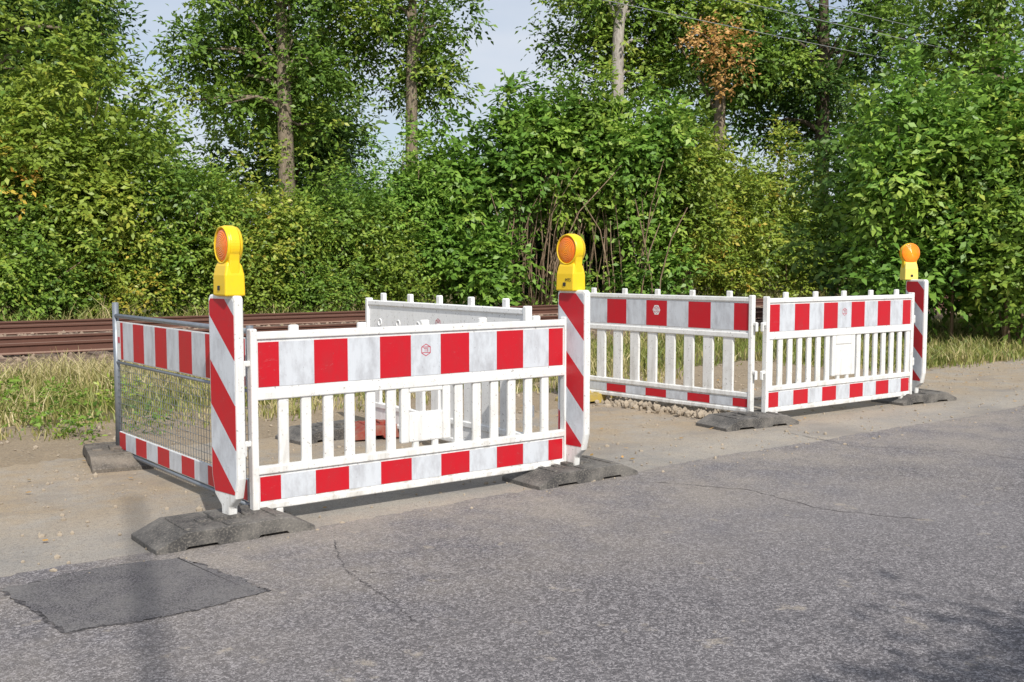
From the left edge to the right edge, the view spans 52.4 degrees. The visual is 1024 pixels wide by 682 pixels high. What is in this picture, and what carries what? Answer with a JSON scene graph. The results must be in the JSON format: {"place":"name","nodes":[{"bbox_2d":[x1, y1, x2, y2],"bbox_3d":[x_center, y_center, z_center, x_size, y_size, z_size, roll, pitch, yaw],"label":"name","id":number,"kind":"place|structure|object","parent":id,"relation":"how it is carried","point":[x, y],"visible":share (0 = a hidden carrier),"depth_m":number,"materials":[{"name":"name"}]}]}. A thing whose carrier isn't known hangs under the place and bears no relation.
{"place":"outdoors","nodes":[
{"label":"outdoors","id":0,"kind":"place"},
{"bbox_2d":[0,347,642,425],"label":"verge grass","id":1,"kind":"structure","parent":0,"point":[73,366],"depth_m":10.83,"materials":[{"name":"green plant"}]},
{"bbox_2d":[0,268,991,426],"bbox_3d":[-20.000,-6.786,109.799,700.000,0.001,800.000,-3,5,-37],"label":"ground","id":2,"kind":"structure","parent":0,"point":[125,414],"depth_m":14.13,"materials":[{"name":"soil"}]},
{"bbox_2d":[0,372,29,402],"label":"weed","id":3,"kind":"object","parent":2,"relation":"on","point":[11,381],"visible":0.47,"depth_m":9.96,"materials":[{"name":"green plant"}]},
{"bbox_2d":[0,381,41,414],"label":"weed","id":4,"kind":"object","parent":2,"relation":"on","point":[13,396],"visible":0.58,"depth_m":9.22,"materials":[{"name":"green plant"}]},
{"bbox_2d":[0,90,42,259],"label":"bush","id":5,"kind":"object","parent":2,"relation":"on","point":[9,163],"visible":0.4,"depth_m":21.04,"materials":[{"name":"green plant"}]},
{"bbox_2d":[28,376,93,412],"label":"weed","id":6,"kind":"object","parent":2,"relation":"on","point":[60,387],"visible":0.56,"depth_m":9.45,"materials":[{"name":"green plant"}]},
{"bbox_2d":[0,174,126,321],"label":"bush","id":7,"kind":"object","parent":2,"relation":"on","point":[20,286],"visible":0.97,"depth_m":20.38,"materials":[{"name":"green plant"}]},
{"bbox_2d":[0,0,144,277],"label":"deciduous tree","id":8,"kind":"object","parent":2,"relation":"on","point":[71,113],"visible":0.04,"depth_m":40.35,"materials":[{"name":"green plant"}]},
{"bbox_2d":[0,0,149,124],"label":"deciduous tree","id":9,"kind":"object","parent":2,"relation":"on","point":[68,8],"visible":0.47,"depth_m":29.19,"materials":[{"name":"green plant"}]},
{"bbox_2d":[0,0,198,318],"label":"bush","id":10,"kind":"object","parent":2,"relation":"on","point":[95,181],"visible":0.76,"depth_m":21.66,"materials":[{"name":"green plant"}]},
{"bbox_2d":[33,210,187,319],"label":"bush","id":11,"kind":"object","parent":2,"relation":"on","point":[131,295],"visible":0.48,"depth_m":21.56,"materials":[{"name":"green plant"}]},
{"bbox_2d":[94,372,157,409],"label":"weed","id":12,"kind":"object","parent":2,"relation":"on","point":[111,390],"visible":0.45,"depth_m":9.67,"materials":[{"name":"green plant"}]},
{"bbox_2d":[84,120,267,316],"bbox_3d":[-7.323,-2.356,22.856,3.783,4.972,3.494,2,5,30],"label":"bush","id":13,"kind":"object","parent":2,"relation":"on","point":[171,243],"visible":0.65,"depth_m":22.22,"materials":[{"name":"green plant"}]},
{"bbox_2d":[138,181,300,315],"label":"bush","id":14,"kind":"object","parent":2,"relation":"on","point":[254,267],"visible":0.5,"depth_m":22.47,"materials":[{"name":"green plant"}]},
{"bbox_2d":[163,125,343,313],"bbox_3d":[-5.949,-2.370,23.858,4.296,4.942,3.401,0,4,0],"label":"bush","id":15,"kind":"object","parent":2,"relation":"on","point":[261,200],"visible":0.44,"depth_m":23.33,"materials":[{"name":"green plant"}]},
{"bbox_2d":[137,0,432,300],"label":"deciduous tree","id":16,"kind":"object","parent":2,"relation":"on","point":[251,39],"visible":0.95,"depth_m":33.58,"materials":[{"name":"green plant"}]},
{"bbox_2d":[190,5,389,207],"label":"deciduous tree","id":17,"kind":"object","parent":2,"relation":"on","point":[343,135],"visible":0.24,"depth_m":41.80,"materials":[{"name":"green plant"}]},
{"bbox_2d":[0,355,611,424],"bbox_3d":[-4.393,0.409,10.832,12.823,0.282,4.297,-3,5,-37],"label":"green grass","id":18,"kind":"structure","parent":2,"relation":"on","point":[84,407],"depth_m":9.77,"materials":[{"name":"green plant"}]},
{"bbox_2d":[242,191,378,312],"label":"bush","id":19,"kind":"object","parent":2,"relation":"on","point":[310,298],"visible":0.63,"depth_m":23.57,"materials":[{"name":"green plant"}]},
{"bbox_2d":[243,141,436,311],"bbox_3d":[-4.199,-2.236,25.114,4.773,4.943,3.378,0,4,0],"label":"bush","id":20,"kind":"object","parent":2,"relation":"on","point":[344,232],"visible":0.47,"depth_m":24.45,"materials":[{"name":"green plant"}]},
{"bbox_2d":[298,115,381,291],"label":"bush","id":21,"kind":"object","parent":2,"relation":"on","point":[355,176],"visible":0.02,"depth_m":48.77,"materials":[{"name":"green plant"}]},
{"bbox_2d":[300,199,438,310],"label":"bush","id":22,"kind":"object","parent":2,"relation":"on","point":[404,286],"visible":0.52,"depth_m":24.81,"materials":[{"name":"green plant"}]},
{"bbox_2d":[324,119,466,302],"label":"bush","id":23,"kind":"object","parent":2,"relation":"on","point":[425,215],"visible":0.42,"depth_m":25.63,"materials":[{"name":"green plant"}]},
{"bbox_2d":[328,0,497,300],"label":"deciduous tree","id":24,"kind":"object","parent":2,"relation":"on","point":[413,86],"visible":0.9,"depth_m":34.03,"materials":[{"name":"green plant"}]},
{"bbox_2d":[0,283,858,320],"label":"hedge grass","id":25,"kind":"structure","parent":2,"relation":"on","point":[109,313],"depth_m":21.91,"materials":[{"name":"green plant"}]},
{"bbox_2d":[378,97,525,295],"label":"bush","id":26,"kind":"object","parent":2,"relation":"on","point":[453,169],"visible":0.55,"depth_m":26.05,"materials":[{"name":"green plant"}]},
{"bbox_2d":[421,216,552,306],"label":"bush","id":27,"kind":"object","parent":2,"relation":"on","point":[494,282],"visible":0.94,"depth_m":25.64,"materials":[{"name":"green plant"}]},
{"bbox_2d":[1,36,1023,293],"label":"distant wood","id":28,"kind":"object","parent":2,"relation":"on","point":[733,134],"visible":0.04,"depth_m":50.78,"materials":[{"name":"green plant"}]},
{"bbox_2d":[451,69,621,305],"bbox_3d":[0.522,-3.802,27.128,4.459,6.377,3.481,0,4,0],"label":"bush","id":29,"kind":"object","parent":2,"relation":"on","point":[518,137],"visible":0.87,"depth_m":26.34,"materials":[{"name":"green plant"}]},
{"bbox_2d":[504,44,647,303],"bbox_3d":[1.341,-4.151,27.590,4.369,7.008,3.432,0,4,0],"label":"bush","id":30,"kind":"object","parent":2,"relation":"on","point":[587,103],"visible":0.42,"depth_m":26.75,"materials":[{"name":"green plant"}]},
{"bbox_2d":[533,255,619,304],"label":"bush","id":31,"kind":"object","parent":2,"relation":"on","point":[587,284],"visible":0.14,"depth_m":26.59,"materials":[{"name":"green plant"}]},
{"bbox_2d":[466,181,710,306],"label":"bush","id":32,"kind":"object","parent":2,"relation":"on","point":[538,243],"visible":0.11,"depth_m":28.99,"materials":[{"name":"green plant"}]},
{"bbox_2d":[514,0,743,292],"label":"deciduous tree","id":33,"kind":"object","parent":2,"relation":"on","point":[603,22],"visible":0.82,"depth_m":35.92,"materials":[{"name":"green plant"}]},
{"bbox_2d":[558,64,705,293],"bbox_3d":[3.050,-3.891,27.337,4.159,6.524,3.443,0,4,0],"label":"bush","id":34,"kind":"object","parent":2,"relation":"on","point":[649,138],"visible":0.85,"depth_m":26.63,"materials":[{"name":"green plant"}]},
{"bbox_2d":[598,235,670,293],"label":"bush","id":35,"kind":"object","parent":2,"relation":"on","point":[629,274],"visible":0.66,"depth_m":26.69,"materials":[{"name":"green plant"}]},
{"bbox_2d":[638,226,718,294],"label":"bush","id":36,"kind":"object","parent":2,"relation":"on","point":[674,268],"visible":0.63,"depth_m":26.96,"materials":[{"name":"green plant"}]},
{"bbox_2d":[611,96,766,294],"bbox_3d":[4.524,-3.590,28.005,3.611,5.830,3.695,4,6,40],"label":"bush","id":37,"kind":"object","parent":2,"relation":"on","point":[701,204],"visible":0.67,"depth_m":27.47,"materials":[{"name":"green plant"}]},
{"bbox_2d":[605,0,833,293],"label":"deciduous tree","id":38,"kind":"object","parent":2,"relation":"on","point":[723,47],"visible":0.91,"depth_m":35.83,"materials":[{"name":"green plant"}]},
{"bbox_2d":[658,134,798,296],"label":"bush","id":39,"kind":"object","parent":2,"relation":"on","point":[733,263],"visible":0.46,"depth_m":31.24,"materials":[{"name":"green plant"}]},
{"bbox_2d":[713,114,845,297],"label":"bush","id":40,"kind":"object","parent":2,"relation":"on","point":[776,184],"visible":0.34,"depth_m":33.29,"materials":[{"name":"green plant"}]},
{"bbox_2d":[590,312,1019,371],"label":"meadow grass","id":41,"kind":"structure","parent":2,"relation":"on","point":[957,331],"depth_m":16.42,"materials":[{"name":"green plant"}]},
{"bbox_2d":[689,0,932,293],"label":"deciduous tree","id":42,"kind":"object","parent":2,"relation":"on","point":[822,99],"visible":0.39,"depth_m":37.40,"materials":[{"name":"green plant"}]},
{"bbox_2d":[758,144,887,296],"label":"bush","id":43,"kind":"object","parent":2,"relation":"on","point":[818,232],"visible":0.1,"depth_m":34.89,"materials":[{"name":"green plant"}]},
{"bbox_2d":[769,30,995,328],"bbox_3d":[7.458,-2.913,20.224,4.731,6.195,3.937,0,4,0],"label":"bush","id":44,"kind":"object","parent":2,"relation":"on","point":[834,149],"visible":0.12,"depth_m":20.17,"materials":[{"name":"green plant"}]},
{"bbox_2d":[818,42,1023,342],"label":"bush","id":45,"kind":"object","parent":2,"relation":"on","point":[889,157],"visible":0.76,"depth_m":16.88,"materials":[{"name":"green plant"}]},
{"bbox_2d":[830,0,1023,187],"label":"deciduous tree","id":46,"kind":"object","parent":2,"relation":"on","point":[990,14],"visible":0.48,"depth_m":29.63,"materials":[{"name":"green plant"}]},
{"bbox_2d":[911,90,1023,346],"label":"bush","id":47,"kind":"object","parent":2,"relation":"on","point":[1008,291],"visible":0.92,"depth_m":16.48,"materials":[{"name":"green plant"}]},
{"bbox_2d":[911,13,1023,338],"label":"bush","id":48,"kind":"object","parent":2,"relation":"on","point":[1011,83],"visible":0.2,"depth_m":17.26,"materials":[{"name":"green plant"}]},
{"bbox_3d":[-32.780,-2.873,-3.181,0.297,8.900,2.000,-3,5,-37],"label":"utility pole","id":49,"kind":"object","parent":2,"relation":"on","visible":0},
{"bbox_2d":[604,0,937,68],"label":"overhead wire","id":50,"kind":"object","parent":49,"relation":"attached to","point":[744,29],"visible":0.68,"depth_m":26.63,"materials":[{"name":"grey metal"}]},
{"bbox_2d":[733,0,1021,65],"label":"overhead wire","id":51,"kind":"object","parent":49,"relation":"attached to","point":[840,24],"visible":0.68,"depth_m":26.12,"materials":[{"name":"grey metal"}]},
{"bbox_2d":[804,0,1023,52],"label":"overhead wire","id":52,"kind":"object","parent":49,"relation":"attached to","point":[868,15],"visible":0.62,"depth_m":28.12,"materials":[{"name":"grey metal"}]},
{"bbox_2d":[0,306,992,375],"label":"track bed","id":53,"kind":"object","parent":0,"point":[75,357],"visible":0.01,"depth_m":13.38,"materials":[{"name":"brown gravel"}]},
{"bbox_2d":[0,295,947,335],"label":"railway track","id":54,"kind":"structure","parent":53,"relation":"on","point":[102,325],"depth_m":19.70,"materials":[{"name":"metal"}]},
{"bbox_2d":[0,300,985,360],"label":"railway track","id":55,"kind":"structure","parent":53,"relation":"on","point":[94,344],"depth_m":14.57,"materials":[{"name":"metal"}]},
{"bbox_2d":[0,344,1022,467],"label":"dirt strip","id":56,"kind":"object","parent":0,"point":[70,448],"visible":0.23,"depth_m":8.63,"materials":[{"name":"soil"}]},
{"bbox_2d":[2,397,69,430],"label":"weed","id":57,"kind":"object","parent":56,"relation":"on","point":[36,419],"visible":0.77,"depth_m":8.54,"materials":[{"name":"green plant"}]},
{"bbox_2d":[35,411,66,435],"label":"weed","id":58,"kind":"object","parent":56,"relation":"on","point":[40,423],"visible":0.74,"depth_m":8.06,"materials":[{"name":"green plant"}]},
{"bbox_2d":[57,401,102,434],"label":"weed","id":59,"kind":"object","parent":56,"relation":"on","point":[89,414],"visible":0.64,"depth_m":8.29,"materials":[{"name":"green plant"}]},
{"bbox_2d":[61,409,106,440],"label":"weed","id":60,"kind":"object","parent":56,"relation":"on","point":[78,424],"visible":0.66,"depth_m":8.11,"materials":[{"name":"green plant"}]},
{"bbox_2d":[79,415,100,444],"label":"weed","id":61,"kind":"object","parent":56,"relation":"on","point":[89,431],"visible":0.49,"depth_m":7.84,"materials":[{"name":"green plant"}]},
{"bbox_2d":[123,407,164,435],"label":"weed","id":62,"kind":"object","parent":56,"relation":"on","point":[150,422],"visible":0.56,"depth_m":8.21,"materials":[{"name":"green plant"}]},
{"bbox_2d":[125,400,174,429],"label":"weed","id":63,"kind":"object","parent":56,"relation":"on","point":[147,408],"visible":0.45,"depth_m":8.56,"materials":[{"name":"green plant"}]},
{"bbox_2d":[0,363,683,440],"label":"edge grass","id":64,"kind":"structure","parent":56,"relation":"on","point":[293,409],"depth_m":9.16,"materials":[{"name":"green plant"}]},
{"bbox_2d":[0,359,1023,572],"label":"loose pebbles","id":65,"kind":"object","parent":56,"relation":"on","point":[95,474],"visible":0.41,"depth_m":7.75,"materials":[{"name":"stone"}]},
{"bbox_2d":[555,390,617,402],"bbox_3d":[0.780,0.535,10.268,0.600,0.112,0.380,-3,5,-37],"label":"foot plate","id":66,"kind":"object","parent":56,"relation":"on","point":[594,396],"visible":0.2,"depth_m":10.09,"materials":[{"name":"yellow plastic"}]},
{"bbox_2d":[595,395,729,418],"bbox_3d":[1.459,0.621,9.565,0.621,0.149,1.752,-4,6,-41],"label":"gravel pile","id":67,"kind":"object","parent":56,"relation":"on","point":[679,410],"visible":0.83,"depth_m":9.49,"materials":[{"name":"gravel"}]},
{"bbox_2d":[759,331,1023,372],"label":"roadside grass","id":68,"kind":"structure","parent":56,"relation":"on","point":[960,351],"depth_m":14.50,"materials":[{"name":"green plant"}]},
{"bbox_2d":[0,406,1023,681],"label":"road","id":69,"kind":"structure","parent":0,"point":[644,576],"depth_m":4.34,"materials":[{"name":"grey asphalt"}]},
{"bbox_2d":[0,558,266,632],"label":"asphalt patch","id":70,"kind":"object","parent":69,"relation":"on","point":[124,593],"visible":1,"depth_m":4.24,"materials":[{"name":"grey asphalt"}]},
{"bbox_2d":[2,557,270,632],"bbox_3d":[-1.557,1.023,4.277,0.818,0.001,0.862,-4,6,-44],"label":"asphalt patch seam","id":71,"kind":"object","parent":69,"relation":"on","point":[45,619],"visible":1,"depth_m":3.99,"materials":[{"name":"black asphalt"}]},
{"bbox_2d":[333,540,415,620],"bbox_3d":[-0.646,1.010,4.458,0.089,0.001,1.242,-2,5,-24],"label":"road crack","id":72,"kind":"object","parent":69,"relation":"on","point":[365,582],"visible":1,"depth_m":4.43,"materials":[{"name":"black asphalt"}]},
{"bbox_2d":[660,482,945,521],"bbox_3d":[1.587,0.902,5.904,1.677,0.001,0.185,4,6,41],"label":"road crack","id":73,"kind":"object","parent":69,"relation":"on","point":[789,500],"visible":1,"depth_m":5.92,"materials":[{"name":"black asphalt"}]},
{"bbox_2d":[793,433,1022,459],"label":"road crack","id":74,"kind":"object","parent":69,"relation":"on","point":[905,448],"visible":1,"depth_m":7.55,"materials":[{"name":"black asphalt"}]},
{"bbox_2d":[0,359,1023,576],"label":"pavement","id":75,"kind":"structure","parent":0,"point":[30,519],"depth_m":6.68,"materials":[{"name":"concrete"}]},
{"bbox_2d":[82,441,153,473],"bbox_3d":[-2.700,0.770,7.106,0.380,0.112,0.800,-2,5,-27],"label":"foot plate","id":76,"kind":"object","parent":75,"relation":"on","point":[103,457],"visible":0.68,"depth_m":6.82,"materials":[{"name":"grey rubber"}]},
{"bbox_2d":[112,302,252,504],"bbox_3d":[-2.028,0.312,6.266,0.042,1.028,2.156,-3,5,-39],"label":"barrier fence","id":77,"kind":"object","parent":76,"relation":"on","point":[183,351],"visible":0.7,"depth_m":6.38,"materials":[{"name":"plastic"}]},
{"bbox_2d":[131,504,314,554],"bbox_3d":[-1.430,0.913,5.172,0.800,0.112,0.380,-3,5,-37],"label":"foot plate","id":78,"kind":"object","parent":75,"relation":"on","point":[170,534],"visible":0.94,"depth_m":5.04,"materials":[{"name":"rubber"}]},
{"bbox_2d":[209,225,245,514],"bbox_3d":[-1.402,0.158,5.127,0.109,1.446,0.247,-3,5,-38],"label":"traffic beacon","id":79,"kind":"object","parent":78,"relation":"on","point":[227,386],"visible":0.99,"depth_m":5.07,"materials":[{"name":"white plastic"}]},
{"bbox_2d":[244,315,566,511],"bbox_3d":[-0.495,0.381,5.919,2.170,1.005,0.052,-3,5,-37],"label":"barrier","id":80,"kind":"object","parent":78,"relation":"on","point":[293,361],"visible":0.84,"depth_m":5.81,"materials":[{"name":"white plastic"}]},
{"bbox_2d":[275,420,356,444],"bbox_3d":[-1.400,0.694,8.124,0.800,0.112,0.380,-4,6,-42],"label":"foot plate","id":81,"kind":"object","parent":75,"relation":"on","point":[317,432],"visible":0.45,"depth_m":7.93,"materials":[{"name":"rubber"}]},
{"bbox_2d":[355,419,398,439],"bbox_3d":[-0.980,0.674,8.122,0.620,0.112,0.340,-2,5,-25],"label":"foot plate","id":82,"kind":"object","parent":75,"relation":"on","point":[360,429],"visible":0.22,"depth_m":7.94,"materials":[{"name":"red plastic"}]},
{"bbox_2d":[365,293,533,441],"bbox_3d":[-0.520,0.219,7.497,0.052,1.095,2.176,-3,5,-37],"label":"barrier","id":83,"kind":"object","parent":75,"relation":"on","point":[383,312],"visible":0.43,"depth_m":7.38,"materials":[{"name":"white plastic"}]},
{"bbox_2d":[26,364,1022,540],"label":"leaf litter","id":84,"kind":"object","parent":75,"relation":"on","point":[622,456],"visible":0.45,"depth_m":7.52,"materials":[{"name":"brown plant"}]},
{"bbox_2d":[502,455,637,489],"bbox_3d":[0.370,0.811,6.548,0.800,0.112,0.380,-3,5,-37],"label":"foot plate","id":85,"kind":"object","parent":75,"relation":"on","point":[588,469],"visible":0.93,"depth_m":6.39,"materials":[{"name":"rubber"}]},
{"bbox_2d":[556,234,589,465],"bbox_3d":[0.384,0.058,6.472,0.115,1.447,0.246,-4,6,-42],"label":"traffic beacon","id":86,"kind":"object","parent":85,"relation":"on","point":[573,301],"visible":0.98,"depth_m":6.42,"materials":[{"name":"white plastic"}]},
{"bbox_2d":[696,410,798,431],"bbox_3d":[1.970,0.652,8.692,0.800,0.112,0.380,-2,5,-30],"label":"foot plate","id":87,"kind":"object","parent":75,"relation":"on","point":[734,421],"visible":0.98,"depth_m":8.56,"materials":[{"name":"rubber"}]},
{"bbox_2d":[760,289,914,412],"bbox_3d":[2.990,0.085,9.407,2.202,1.080,0.054,-3,5,-36],"label":"barrier","id":88,"kind":"object","parent":75,"relation":"on","point":[842,323],"visible":0.94,"depth_m":9.33,"materials":[{"name":"white plastic"}]},
{"bbox_2d":[871,388,956,405],"bbox_3d":[3.950,0.539,10.218,0.800,0.112,0.380,-3,5,-31],"label":"foot plate","id":89,"kind":"object","parent":75,"relation":"on","point":[924,396],"visible":0.71,"depth_m":10.04,"materials":[{"name":"rubber"}]},
{"bbox_2d":[899,243,928,392],"bbox_3d":[3.896,-0.220,10.124,0.189,1.463,0.275,-1,4,-8],"label":"traffic beacon","id":90,"kind":"object","parent":89,"relation":"on","point":[909,254],"visible":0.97,"depth_m":10.08,"materials":[{"name":"white plastic"}]},
{"bbox_2d":[22,0,1023,263],"label":"sky","id":91,"kind":"structure","parent":0,"point":[506,54],"materials":[{"name":"white"}]},
{"bbox_2d":[590,288,757,411],"bbox_3d":[1.335,0.068,9.571,0.053,1.090,2.179,-4,6,-42],"label":"barrier","id":92,"kind":"object","parent":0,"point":[729,318],"visible":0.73,"depth_m":9.41,"materials":[{"name":"white plastic"}]}
]}

